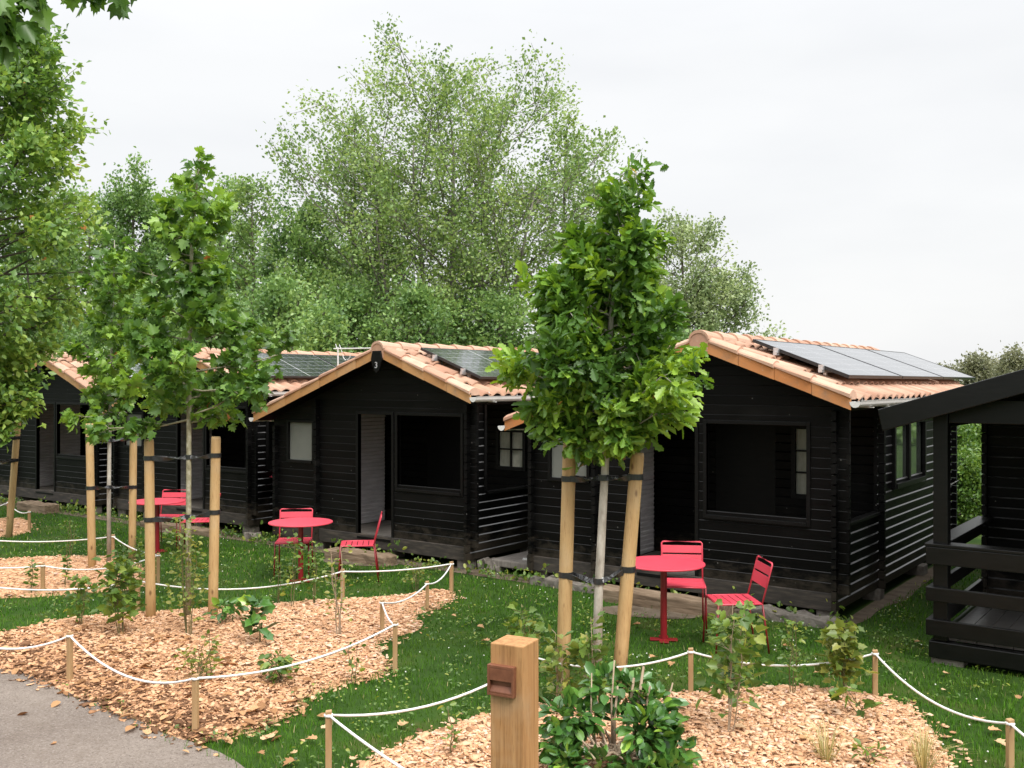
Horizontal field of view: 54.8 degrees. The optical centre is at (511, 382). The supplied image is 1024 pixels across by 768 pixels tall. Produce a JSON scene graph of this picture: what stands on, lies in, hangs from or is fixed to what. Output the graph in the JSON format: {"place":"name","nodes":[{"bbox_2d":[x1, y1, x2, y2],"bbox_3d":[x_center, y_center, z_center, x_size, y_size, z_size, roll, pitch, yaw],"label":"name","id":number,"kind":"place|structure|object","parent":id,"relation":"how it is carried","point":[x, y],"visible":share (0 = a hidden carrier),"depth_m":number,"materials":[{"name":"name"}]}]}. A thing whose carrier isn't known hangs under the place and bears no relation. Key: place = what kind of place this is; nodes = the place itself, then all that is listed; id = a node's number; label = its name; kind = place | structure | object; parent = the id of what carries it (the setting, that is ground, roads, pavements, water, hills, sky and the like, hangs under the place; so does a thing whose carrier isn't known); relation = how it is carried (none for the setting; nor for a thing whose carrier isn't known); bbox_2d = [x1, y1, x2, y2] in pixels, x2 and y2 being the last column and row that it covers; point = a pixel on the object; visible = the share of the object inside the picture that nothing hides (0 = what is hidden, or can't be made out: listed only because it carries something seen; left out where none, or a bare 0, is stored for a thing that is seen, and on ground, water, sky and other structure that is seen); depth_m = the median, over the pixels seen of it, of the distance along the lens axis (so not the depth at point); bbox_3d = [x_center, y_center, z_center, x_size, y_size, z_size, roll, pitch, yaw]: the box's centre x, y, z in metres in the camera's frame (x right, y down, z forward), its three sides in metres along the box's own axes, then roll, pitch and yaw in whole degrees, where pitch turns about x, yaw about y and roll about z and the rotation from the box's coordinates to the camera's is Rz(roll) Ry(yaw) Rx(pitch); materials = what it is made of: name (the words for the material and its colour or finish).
{"place":"outdoors","nodes":[
{"label":"outdoors","id":0,"kind":"place"},
{"bbox_2d":[0,669,243,767],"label":"path","id":1,"kind":"structure","parent":0,"point":[81,736],"depth_m":6.76,"materials":[{"name":"grey concrete"}]},
{"bbox_2d":[323,558,397,565],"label":"bare ground","id":2,"kind":"structure","parent":0,"point":[345,562],"depth_m":13.34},
{"bbox_2d":[324,547,396,566],"bbox_3d":[-2.084,2.395,13.545,1.150,0.189,0.276,0,0,36],"label":"timber step","id":3,"kind":"object","parent":2,"relation":"on","point":[357,555],"visible":0.69,"depth_m":13.39,"materials":[{"name":"brown wood"}]},
{"bbox_2d":[0,501,740,613],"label":"bare ground","id":4,"kind":"structure","parent":0,"point":[476,572],"depth_m":13.49,"materials":[{"name":"brown soil"}]},
{"bbox_2d":[17,500,58,513],"bbox_3d":[-9.012,2.384,18.775,1.000,0.222,0.331,0,0,36],"label":"timber step","id":5,"kind":"object","parent":4,"relation":"on","point":[40,507],"visible":0.81,"depth_m":18.57,"materials":[{"name":"brown wood"}]},
{"bbox_2d":[0,498,1023,767],"bbox_3d":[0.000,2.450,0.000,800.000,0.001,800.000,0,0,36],"label":"ground","id":6,"kind":"structure","parent":0,"point":[460,640],"depth_m":9.16,"materials":[{"name":"green plant"}]},
{"bbox_2d":[5,423,20,537],"bbox_3d":[-7.910,1.555,15.646,0.253,2.026,0.100,0,0,-1],"label":"wooden stake","id":7,"kind":"object","parent":6,"relation":"on","point":[12,491],"visible":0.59,"depth_m":15.60,"materials":[{"name":"brown wood"}]},
{"bbox_2d":[0,185,87,342],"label":"alder tree","id":8,"kind":"object","parent":6,"relation":"on","point":[26,278],"visible":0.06,"depth_m":30.67,"materials":[{"name":"green plant"}]},
{"bbox_2d":[0,267,103,353],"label":"wood shrub","id":9,"kind":"object","parent":6,"relation":"on","point":[66,327],"visible":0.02,"depth_m":24.83,"materials":[{"name":"green plant"}]},
{"bbox_2d":[0,23,123,452],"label":"hornbeam tree","id":10,"kind":"object","parent":6,"relation":"on","point":[32,91],"visible":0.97,"depth_m":14.31,"materials":[{"name":"green plant"}]},
{"bbox_2d":[0,0,136,69],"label":"plane tree","id":11,"kind":"object","parent":6,"relation":"on","point":[17,33],"visible":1,"depth_m":4.21,"materials":[{"name":"green plant"}]},
{"bbox_2d":[0,554,155,597],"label":"mulch bed","id":12,"kind":"object","parent":6,"relation":"on","point":[48,586],"visible":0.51,"depth_m":12.17,"materials":[{"name":"beige wood"}]},
{"bbox_2d":[85,423,95,568],"bbox_3d":[-5.459,1.548,12.792,0.137,2.036,0.099,0,0,-2],"label":"wooden stake","id":13,"kind":"object","parent":12,"relation":"on","point":[91,527],"visible":0.71,"depth_m":12.75,"materials":[{"name":"brown wood"}]},
{"bbox_2d":[58,229,151,560],"bbox_3d":[-5.358,0.198,13.306,1.218,4.503,1.247,0,0,13],"label":"maple tree","id":14,"kind":"object","parent":12,"relation":"on","point":[106,298],"visible":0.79,"depth_m":13.12,"materials":[{"name":"green plant"}]},
{"bbox_2d":[0,352,161,512],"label":"timber cabin","id":15,"kind":"object","parent":6,"relation":"on","point":[52,462],"visible":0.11,"depth_m":19.40,"materials":[{"name":"black wood"}]},
{"bbox_2d":[27,176,157,348],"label":"alder tree","id":16,"kind":"object","parent":6,"relation":"on","point":[71,256],"visible":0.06,"depth_m":29.56,"materials":[{"name":"green plant"}]},
{"bbox_2d":[61,270,173,407],"bbox_3d":[-10.046,-0.149,25.892,4.434,5.825,3.774,0,0,36],"label":"wood shrub","id":17,"kind":"object","parent":6,"relation":"on","point":[80,337],"visible":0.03,"depth_m":25.31,"materials":[{"name":"green plant"}]},
{"bbox_2d":[128,440,136,558],"bbox_3d":[-5.282,1.542,13.741,0.113,2.048,0.112,0,0,36],"label":"wooden stake","id":18,"kind":"object","parent":6,"relation":"on","point":[132,492],"visible":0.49,"depth_m":13.70,"materials":[{"name":"brown wood"}]},
{"bbox_2d":[86,146,209,344],"bbox_3d":[-11.089,-2.229,30.016,3.287,9.366,3.928,0,0,36],"label":"alder tree","id":19,"kind":"object","parent":6,"relation":"on","point":[141,206],"visible":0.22,"depth_m":29.25,"materials":[{"name":"green plant"}]},
{"bbox_2d":[128,498,185,552],"bbox_3d":[-5.129,2.077,14.269,0.780,0.734,0.780,0,0,6],"label":"bistro table","id":20,"kind":"object","parent":6,"relation":"on","point":[162,501],"visible":0.71,"depth_m":14.24,"materials":[{"name":"red metal"}]},
{"bbox_2d":[104,284,217,351],"bbox_3d":[-7.577,0.137,21.977,3.214,5.063,2.938,0,0,36],"label":"wood shrub","id":21,"kind":"object","parent":6,"relation":"on","point":[177,332],"visible":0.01,"depth_m":21.79,"materials":[{"name":"green plant"}]},
{"bbox_2d":[164,172,268,345],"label":"alder tree","id":22,"kind":"object","parent":6,"relation":"on","point":[229,188],"visible":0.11,"depth_m":29.60,"materials":[{"name":"green plant"}]},
{"bbox_2d":[0,588,465,746],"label":"mulch bed","id":23,"kind":"object","parent":6,"relation":"on","point":[57,685],"visible":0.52,"depth_m":8.66,"materials":[{"name":"beige wood"}]},
{"bbox_2d":[66,632,72,680],"bbox_3d":[-3.581,2.285,7.991,0.038,0.529,0.038,0,0,20],"label":"rope stake","id":24,"kind":"object","parent":23,"relation":"on","point":[69,658],"visible":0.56,"depth_m":7.97,"materials":[{"name":"brown wood"}]},
{"bbox_2d":[0,563,453,683],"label":"rope","id":25,"kind":"object","parent":24,"relation":"attached to","point":[207,677],"visible":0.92,"depth_m":8.00,"materials":[{"name":"white fabric"}]},
{"bbox_2d":[61,574,98,623],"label":"sapling","id":26,"kind":"object","parent":23,"relation":"on","point":[82,581],"visible":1,"depth_m":9.68,"materials":[{"name":"green plant"}]},
{"bbox_2d":[89,549,146,635],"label":"sapling","id":27,"kind":"object","parent":23,"relation":"on","point":[116,595],"visible":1,"depth_m":9.27,"materials":[{"name":"green plant"}]},
{"bbox_2d":[144,439,155,616],"bbox_3d":[-3.692,1.571,10.066,0.113,1.984,0.111,0,0,36],"label":"wooden stake","id":28,"kind":"object","parent":23,"relation":"on","point":[150,576],"visible":0.88,"depth_m":10.03,"materials":[{"name":"brown wood"}]},
{"bbox_2d":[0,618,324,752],"bbox_3d":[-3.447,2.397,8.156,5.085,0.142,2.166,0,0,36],"label":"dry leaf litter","id":29,"kind":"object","parent":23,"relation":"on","point":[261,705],"visible":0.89,"depth_m":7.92,"materials":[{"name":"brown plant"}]},
{"bbox_2d":[162,513,209,634],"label":"sapling","id":30,"kind":"object","parent":23,"relation":"on","point":[185,600],"visible":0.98,"depth_m":9.28,"materials":[{"name":"green plant"}]},
{"bbox_2d":[82,146,299,614],"bbox_3d":[-3.242,0.023,10.305,2.074,4.854,1.873,0,0,7],"label":"maple tree","id":31,"kind":"object","parent":23,"relation":"on","point":[212,311],"visible":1,"depth_m":9.99,"materials":[{"name":"green plant"}]},
{"bbox_2d":[173,642,224,680],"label":"sapling","id":32,"kind":"object","parent":23,"relation":"on","point":[193,660],"visible":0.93,"depth_m":7.85,"materials":[{"name":"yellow plant"}]},
{"bbox_2d":[208,436,220,615],"bbox_3d":[-3.051,1.558,10.106,0.134,2.013,0.099,0,0,-2],"label":"wooden stake","id":33,"kind":"object","parent":23,"relation":"on","point":[214,524],"visible":0.86,"depth_m":10.06,"materials":[{"name":"brown wood"}]},
{"bbox_2d":[201,596,249,623],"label":"sapling","id":34,"kind":"object","parent":23,"relation":"on","point":[229,609],"visible":0.97,"depth_m":9.79,"materials":[{"name":"green plant"}]},
{"bbox_2d":[238,594,279,641],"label":"sapling","id":35,"kind":"object","parent":23,"relation":"on","point":[254,617],"visible":0.98,"depth_m":8.96,"materials":[{"name":"green plant"}]},
{"bbox_2d":[257,648,299,682],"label":"sapling","id":36,"kind":"object","parent":23,"relation":"on","point":[280,661],"visible":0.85,"depth_m":7.85,"materials":[{"name":"green plant"}]},
{"bbox_2d":[321,542,352,636],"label":"sapling","id":37,"kind":"object","parent":23,"relation":"on","point":[334,590],"visible":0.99,"depth_m":9.30,"materials":[{"name":"green plant"}]},
{"bbox_2d":[102,347,367,534],"bbox_3d":[-4.003,0.933,19.065,4.262,3.073,6.055,0,0,36],"label":"timber cabin","id":38,"kind":"object","parent":6,"relation":"on","point":[246,480],"visible":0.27,"depth_m":17.05,"materials":[{"name":"black wood"}]},
{"bbox_2d":[206,171,294,348],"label":"alder tree","id":39,"kind":"object","parent":6,"relation":"on","point":[245,227],"visible":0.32,"depth_m":28.84,"materials":[{"name":"green plant"}]},
{"bbox_2d":[0,220,534,349],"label":"wood","id":40,"kind":"object","parent":6,"relation":"on","point":[223,243],"depth_m":40.91,"materials":[{"name":"green plant"}]},
{"bbox_2d":[216,268,321,350],"bbox_3d":[-5.671,-0.164,24.049,3.245,5.229,3.145,0,0,36],"label":"wood shrub","id":41,"kind":"object","parent":6,"relation":"on","point":[273,295],"visible":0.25,"depth_m":23.68,"materials":[{"name":"green plant"}]},
{"bbox_2d":[273,508,312,579],"bbox_3d":[-2.772,2.040,12.552,0.443,0.822,0.540,0,0,-6],"label":"bistro chair","id":42,"kind":"object","parent":6,"relation":"on","point":[306,540],"visible":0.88,"depth_m":12.74,"materials":[{"name":"red metal"}]},
{"bbox_2d":[234,185,358,350],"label":"alder tree","id":43,"kind":"object","parent":6,"relation":"on","point":[299,236],"visible":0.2,"depth_m":26.55,"materials":[{"name":"green plant"}]},
{"bbox_2d":[268,517,332,581],"bbox_3d":[-2.599,2.077,12.136,0.780,0.734,0.780,0,0,10],"label":"bistro table","id":44,"kind":"object","parent":6,"relation":"on","point":[299,523],"visible":0.91,"depth_m":12.11,"materials":[{"name":"red metal"}]},
{"bbox_2d":[262,286,370,352],"bbox_3d":[-4.180,0.341,21.829,2.690,4.899,2.715,0,0,-17],"label":"wood shrub","id":45,"kind":"object","parent":6,"relation":"on","point":[318,335],"visible":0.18,"depth_m":21.61,"materials":[{"name":"green plant"}]},
{"bbox_2d":[298,271,404,352],"bbox_3d":[-4.036,-0.188,24.983,3.324,5.339,3.486,0,0,36],"label":"wood shrub","id":46,"kind":"object","parent":6,"relation":"on","point":[360,295],"visible":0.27,"depth_m":24.78,"materials":[{"name":"green plant"}]},
{"bbox_2d":[297,101,413,352],"bbox_3d":[-4.395,-2.849,27.949,3.802,10.608,3.372,0,0,36],"label":"alder tree","id":47,"kind":"object","parent":6,"relation":"on","point":[363,265],"visible":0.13,"depth_m":27.84,"materials":[{"name":"green plant"}]},
{"bbox_2d":[338,511,381,581],"bbox_3d":[-1.889,2.040,12.300,0.541,0.822,0.443,0,0,-7],"label":"bistro chair","id":48,"kind":"object","parent":6,"relation":"on","point":[361,543],"visible":0.92,"depth_m":12.19,"materials":[{"name":"red metal"}]},
{"bbox_2d":[249,341,539,568],"bbox_3d":[-0.462,0.962,16.201,4.462,3.077,6.059,0,0,36],"label":"timber cabin","id":49,"kind":"object","parent":6,"relation":"on","point":[427,457],"visible":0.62,"depth_m":14.11,"materials":[{"name":"black wood"}]},
{"bbox_2d":[286,420,314,463],"bbox_3d":[-3.157,0.880,14.801,0.600,0.640,0.092,0,0,36],"label":"wing window","id":50,"kind":"structure","parent":49,"relation":"in","point":[301,432],"depth_m":14.82,"materials":[{"name":"grey glass"}]},
{"bbox_2d":[395,412,463,496],"bbox_3d":[-1.115,0.950,13.299,1.214,1.084,0.084,0,0,36],"label":"window frame","id":51,"kind":"structure","parent":49,"relation":"in","point":[397,414],"depth_m":13.30,"materials":[{"name":"black wood"}]},
{"bbox_2d":[427,416,459,488],"bbox_3d":[-0.984,1.290,14.967,0.776,1.760,0.035,0,0,36],"label":"window","id":52,"kind":"structure","parent":49,"relation":"in","point":[443,433],"depth_m":14.99,"materials":[{"name":"black glass"}]},
{"bbox_2d":[495,428,526,470],"bbox_3d":[-0.007,0.960,14.229,0.530,0.600,0.092,0,0,36],"label":"lattice window","id":53,"kind":"structure","parent":49,"relation":"in","point":[512,449],"depth_m":14.22,"materials":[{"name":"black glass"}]},
{"bbox_2d":[354,272,466,352],"bbox_3d":[-2.326,-0.009,23.987,2.930,5.357,3.217,0,0,13],"label":"wood shrub","id":54,"kind":"object","parent":6,"relation":"on","point":[423,304],"visible":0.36,"depth_m":23.62,"materials":[{"name":"green plant"}]},
{"bbox_2d":[256,12,666,350],"bbox_3d":[-1.616,-3.648,26.592,10.508,12.249,9.183,0,0,-24],"label":"alder tree","id":55,"kind":"object","parent":6,"relation":"on","point":[443,231],"visible":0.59,"depth_m":25.61,"materials":[{"name":"green plant"}]},
{"bbox_2d":[0,493,932,626],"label":"foundation weeds","id":56,"kind":"object","parent":6,"relation":"on","point":[436,562],"visible":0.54,"depth_m":13.08,"materials":[{"name":"green plant"}]},
{"bbox_2d":[436,277,536,348],"bbox_3d":[-0.371,-0.134,25.166,3.698,5.168,3.259,0,0,36],"label":"wood shrub","id":57,"kind":"object","parent":6,"relation":"on","point":[494,308],"visible":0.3,"depth_m":24.58,"materials":[{"name":"green plant"}]},
{"bbox_2d":[0,526,1011,767],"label":"lawn weeds","id":58,"kind":"object","parent":6,"relation":"on","point":[267,728],"visible":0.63,"depth_m":9.13,"materials":[{"name":"green plant"}]},
{"bbox_2d":[487,635,538,767],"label":"oak bollard","id":59,"kind":"object","parent":6,"relation":"on","point":[513,678],"visible":1,"depth_m":4.28,"materials":[{"name":"brown wood"}]},
{"bbox_2d":[492,551,533,570],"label":"timber platform","id":60,"kind":"structure","parent":6,"relation":"on","point":[511,561],"depth_m":12.72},
{"bbox_2d":[15,605,1021,765],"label":"fallen leaves","id":61,"kind":"object","parent":6,"relation":"on","point":[291,759],"visible":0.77,"depth_m":6.80,"materials":[{"name":"beige plant"}]},
{"bbox_2d":[500,601,559,696],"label":"sapling","id":62,"kind":"object","parent":6,"relation":"on","point":[530,625],"visible":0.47,"depth_m":7.64,"materials":[{"name":"green plant"}]},
{"bbox_2d":[530,575,594,593],"bbox_3d":[0.626,2.422,11.794,0.900,0.174,0.230,0,0,36],"label":"kerb stone","id":63,"kind":"object","parent":6,"relation":"on","point":[552,581],"visible":0.5,"depth_m":11.78,"materials":[{"name":"stone"}]},
{"bbox_2d":[556,443,575,685],"bbox_3d":[0.437,1.522,8.016,0.171,2.095,0.112,0,0,-2],"label":"tree pole","id":64,"kind":"object","parent":6,"relation":"on","point":[566,555],"visible":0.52,"depth_m":7.97,"materials":[{"name":"brown wood"}]},
{"bbox_2d":[558,565,635,584],"bbox_3d":[0.671,1.528,7.902,0.638,0.142,0.184,0,0,19],"label":"tree strap","id":65,"kind":"object","parent":64,"relation":"attached to","point":[577,577],"visible":0.95,"depth_m":7.85,"materials":[{"name":"black rubber"}]},
{"bbox_2d":[561,473,642,482],"bbox_3d":[0.713,0.764,7.902,0.672,0.079,0.182,0,0,18],"label":"tree strap","id":66,"kind":"object","parent":64,"relation":"attached to","point":[600,477],"visible":0.98,"depth_m":7.83,"materials":[{"name":"black rubber"}]},
{"bbox_2d":[523,104,620,335],"bbox_3d":[1.825,-2.834,28.905,3.869,10.583,3.112,0,0,36],"label":"alder tree","id":67,"kind":"object","parent":6,"relation":"on","point":[561,134],"visible":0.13,"depth_m":28.99,"materials":[{"name":"green plant"}]},
{"bbox_2d":[485,153,713,662],"bbox_3d":[0.771,0.311,7.825,1.698,4.279,1.716,0,0,19],"label":"oak tree","id":68,"kind":"object","parent":6,"relation":"on","point":[596,402],"visible":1,"depth_m":7.58,"materials":[{"name":"green plant"}]},
{"bbox_2d":[612,452,643,688],"bbox_3d":[0.914,1.560,7.847,0.274,2.017,0.112,0,0,-1],"label":"tree pole","id":69,"kind":"object","parent":6,"relation":"on","point":[623,625],"visible":0.7,"depth_m":7.80,"materials":[{"name":"brown wood"}]},
{"bbox_2d":[342,683,971,767],"bbox_3d":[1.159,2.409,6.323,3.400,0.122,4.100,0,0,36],"label":"mulch bed","id":70,"kind":"object","parent":6,"relation":"on","point":[741,729],"visible":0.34,"depth_m":6.61,"materials":[{"name":"beige wood"}]},
{"bbox_2d":[540,624,578,696],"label":"sapling","id":71,"kind":"object","parent":70,"relation":"on","point":[556,656],"visible":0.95,"depth_m":7.21,"materials":[{"name":"green plant"}]},
{"bbox_2d":[564,610,611,687],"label":"sapling","id":72,"kind":"object","parent":70,"relation":"on","point":[584,650],"visible":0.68,"depth_m":7.29,"materials":[{"name":"green plant"}]},
{"bbox_2d":[539,660,702,767],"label":"laurel bush","id":73,"kind":"object","parent":70,"relation":"on","point":[564,747],"visible":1,"depth_m":6.00,"materials":[{"name":"green plant"}]},
{"bbox_2d":[688,647,692,693],"bbox_3d":[1.388,2.305,7.661,0.038,0.490,0.038,0,0,7],"label":"rope stake","id":74,"kind":"object","parent":70,"relation":"on","point":[690,672],"visible":0.56,"depth_m":7.64,"materials":[{"name":"brown wood"}]},
{"bbox_2d":[324,650,1023,767],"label":"rope","id":75,"kind":"object","parent":74,"relation":"attached to","point":[332,716],"visible":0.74,"depth_m":6.75,"materials":[{"name":"white fabric"}]},
{"bbox_2d":[695,598,774,731],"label":"sapling","id":76,"kind":"object","parent":70,"relation":"on","point":[725,660],"visible":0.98,"depth_m":6.63,"materials":[{"name":"green plant"}]},
{"bbox_2d":[705,615,766,697],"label":"sapling","id":77,"kind":"object","parent":70,"relation":"on","point":[710,672],"visible":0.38,"depth_m":7.39,"materials":[{"name":"green plant"}]},
{"bbox_2d":[774,620,809,692],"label":"sapling","id":78,"kind":"object","parent":70,"relation":"on","point":[788,642],"visible":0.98,"depth_m":7.53,"materials":[{"name":"green plant"}]},
{"bbox_2d":[781,713,874,761],"bbox_3d":[1.965,2.222,6.186,0.483,0.301,0.577,0,0,-27],"label":"grass tuft","id":79,"kind":"object","parent":70,"relation":"on","point":[827,753],"visible":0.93,"depth_m":6.18,"materials":[{"name":"plant"}]},
{"bbox_2d":[814,618,879,692],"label":"sapling","id":80,"kind":"object","parent":70,"relation":"on","point":[840,662],"visible":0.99,"depth_m":7.54,"materials":[{"name":"green plant"}]},
{"bbox_2d":[827,680,883,719],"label":"sapling","id":81,"kind":"object","parent":70,"relation":"on","point":[834,696],"visible":0.98,"depth_m":6.98,"materials":[{"name":"green plant"}]},
{"bbox_2d":[862,715,975,767],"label":"grass tuft","id":82,"kind":"object","parent":70,"relation":"on","point":[921,758],"visible":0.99,"depth_m":6.10,"materials":[{"name":"plant"}]},
{"bbox_2d":[603,584,734,619],"bbox_3d":[1.651,2.394,10.741,1.550,0.203,0.288,0,0,36],"label":"timber step","id":83,"kind":"object","parent":6,"relation":"on","point":[677,602],"visible":0.48,"depth_m":10.62,"materials":[{"name":"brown wood"}]},
{"bbox_2d":[635,555,704,642],"bbox_3d":[1.442,2.077,9.376,0.780,0.734,0.780,0,0,7],"label":"bistro table","id":84,"kind":"object","parent":6,"relation":"on","point":[663,565],"visible":0.91,"depth_m":9.35,"materials":[{"name":"red metal"}]},
{"bbox_2d":[661,540,706,632],"bbox_3d":[1.719,2.040,9.912,0.443,0.822,0.541,0,0,7],"label":"bistro chair","id":85,"kind":"object","parent":6,"relation":"on","point":[693,583],"visible":0.63,"depth_m":10.10,"materials":[{"name":"red metal"}]},
{"bbox_2d":[615,206,798,343],"bbox_3d":[5.189,-1.322,28.244,6.068,7.577,4.690,0,0,12],"label":"alder tree","id":86,"kind":"object","parent":6,"relation":"on","point":[721,286],"visible":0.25,"depth_m":28.20,"materials":[{"name":"green plant"}]},
{"bbox_2d":[498,330,975,615],"bbox_3d":[3.656,0.964,13.714,4.462,3.073,6.930,0,0,36],"label":"timber cabin","id":87,"kind":"object","parent":6,"relation":"on","point":[801,470],"visible":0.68,"depth_m":11.28,"materials":[{"name":"black wood"}]},
{"bbox_2d":[548,438,589,482],"bbox_3d":[0.697,0.880,11.957,0.600,0.640,0.092,0,0,36],"label":"wing window","id":88,"kind":"structure","parent":87,"relation":"in","point":[557,457],"depth_m":12.06,"materials":[{"name":"grey glass"}]},
{"bbox_2d":[716,424,775,514],"bbox_3d":[2.870,1.290,12.122,0.776,1.760,0.035,0,0,36],"label":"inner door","id":89,"kind":"structure","parent":87,"relation":"in","point":[745,454],"depth_m":12.10,"materials":[{"name":"black wood"}]},
{"bbox_2d":[703,420,810,526],"bbox_3d":[2.606,0.950,10.553,1.204,1.084,0.084,0,0,36],"label":"window frame","id":90,"kind":"structure","parent":87,"relation":"in","point":[706,423],"depth_m":10.52,"materials":[{"name":"black wood"}]},
{"bbox_2d":[791,426,805,498],"bbox_3d":[3.557,0.935,11.598,0.550,0.870,0.092,0,0,36],"label":"lattice window","id":91,"kind":"structure","parent":87,"relation":"in","point":[798,433],"depth_m":11.71,"materials":[{"name":"black glass"}]},
{"bbox_2d":[891,421,926,488],"bbox_3d":[4.874,0.760,12.138,0.107,0.980,1.440,0,0,36],"label":"side window","id":92,"kind":"structure","parent":87,"relation":"in","point":[906,443],"depth_m":12.10,"materials":[{"name":"black glass"}]},
{"bbox_2d":[702,555,772,653],"bbox_3d":[2.081,2.040,9.115,0.541,0.822,0.443,0,0,-5],"label":"bistro chair","id":93,"kind":"object","parent":6,"relation":"on","point":[759,578],"visible":0.86,"depth_m":9.12,"materials":[{"name":"red metal"}]},
{"bbox_2d":[745,604,839,628],"bbox_3d":[2.847,2.410,10.122,1.000,0.183,0.219,0,0,36],"label":"kerb stone","id":94,"kind":"object","parent":6,"relation":"on","point":[807,617],"visible":0.45,"depth_m":10.04,"materials":[{"name":"stone"}]},
{"bbox_2d":[878,369,1023,671],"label":"open porch cabin","id":95,"kind":"object","parent":6,"relation":"on","point":[992,615],"visible":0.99,"depth_m":8.56,"materials":[{"name":"black paint"}]},
{"bbox_2d":[952,424,980,455],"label":"hedge shrub","id":96,"kind":"object","parent":6,"relation":"on","point":[963,435],"visible":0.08,"depth_m":17.21,"materials":[{"name":"green plant"}]},
{"bbox_2d":[951,443,982,525],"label":"hedge shrub","id":97,"kind":"object","parent":6,"relation":"on","point":[969,484],"visible":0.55,"depth_m":16.34,"materials":[{"name":"green plant"}]},
{"bbox_2d":[953,344,999,384],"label":"distant tree","id":98,"kind":"object","parent":6,"relation":"on","point":[976,365],"visible":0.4,"depth_m":69.61,"materials":[{"name":"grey plant"}]},
{"bbox_2d":[984,340,1023,378],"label":"distant tree","id":99,"kind":"object","parent":6,"relation":"on","point":[1010,363],"visible":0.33,"depth_m":65.75,"materials":[{"name":"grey plant"}]},
{"bbox_2d":[0,0,1023,370],"label":"sky","id":100,"kind":"structure","parent":0,"point":[867,156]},
{"bbox_2d":[603,606,699,618],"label":"bare ground","id":101,"kind":"structure","parent":0,"point":[650,612],"depth_m":10.45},
{"bbox_2d":[844,566,951,624],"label":"bare ground","id":102,"kind":"structure","parent":0,"point":[869,611],"depth_m":11.28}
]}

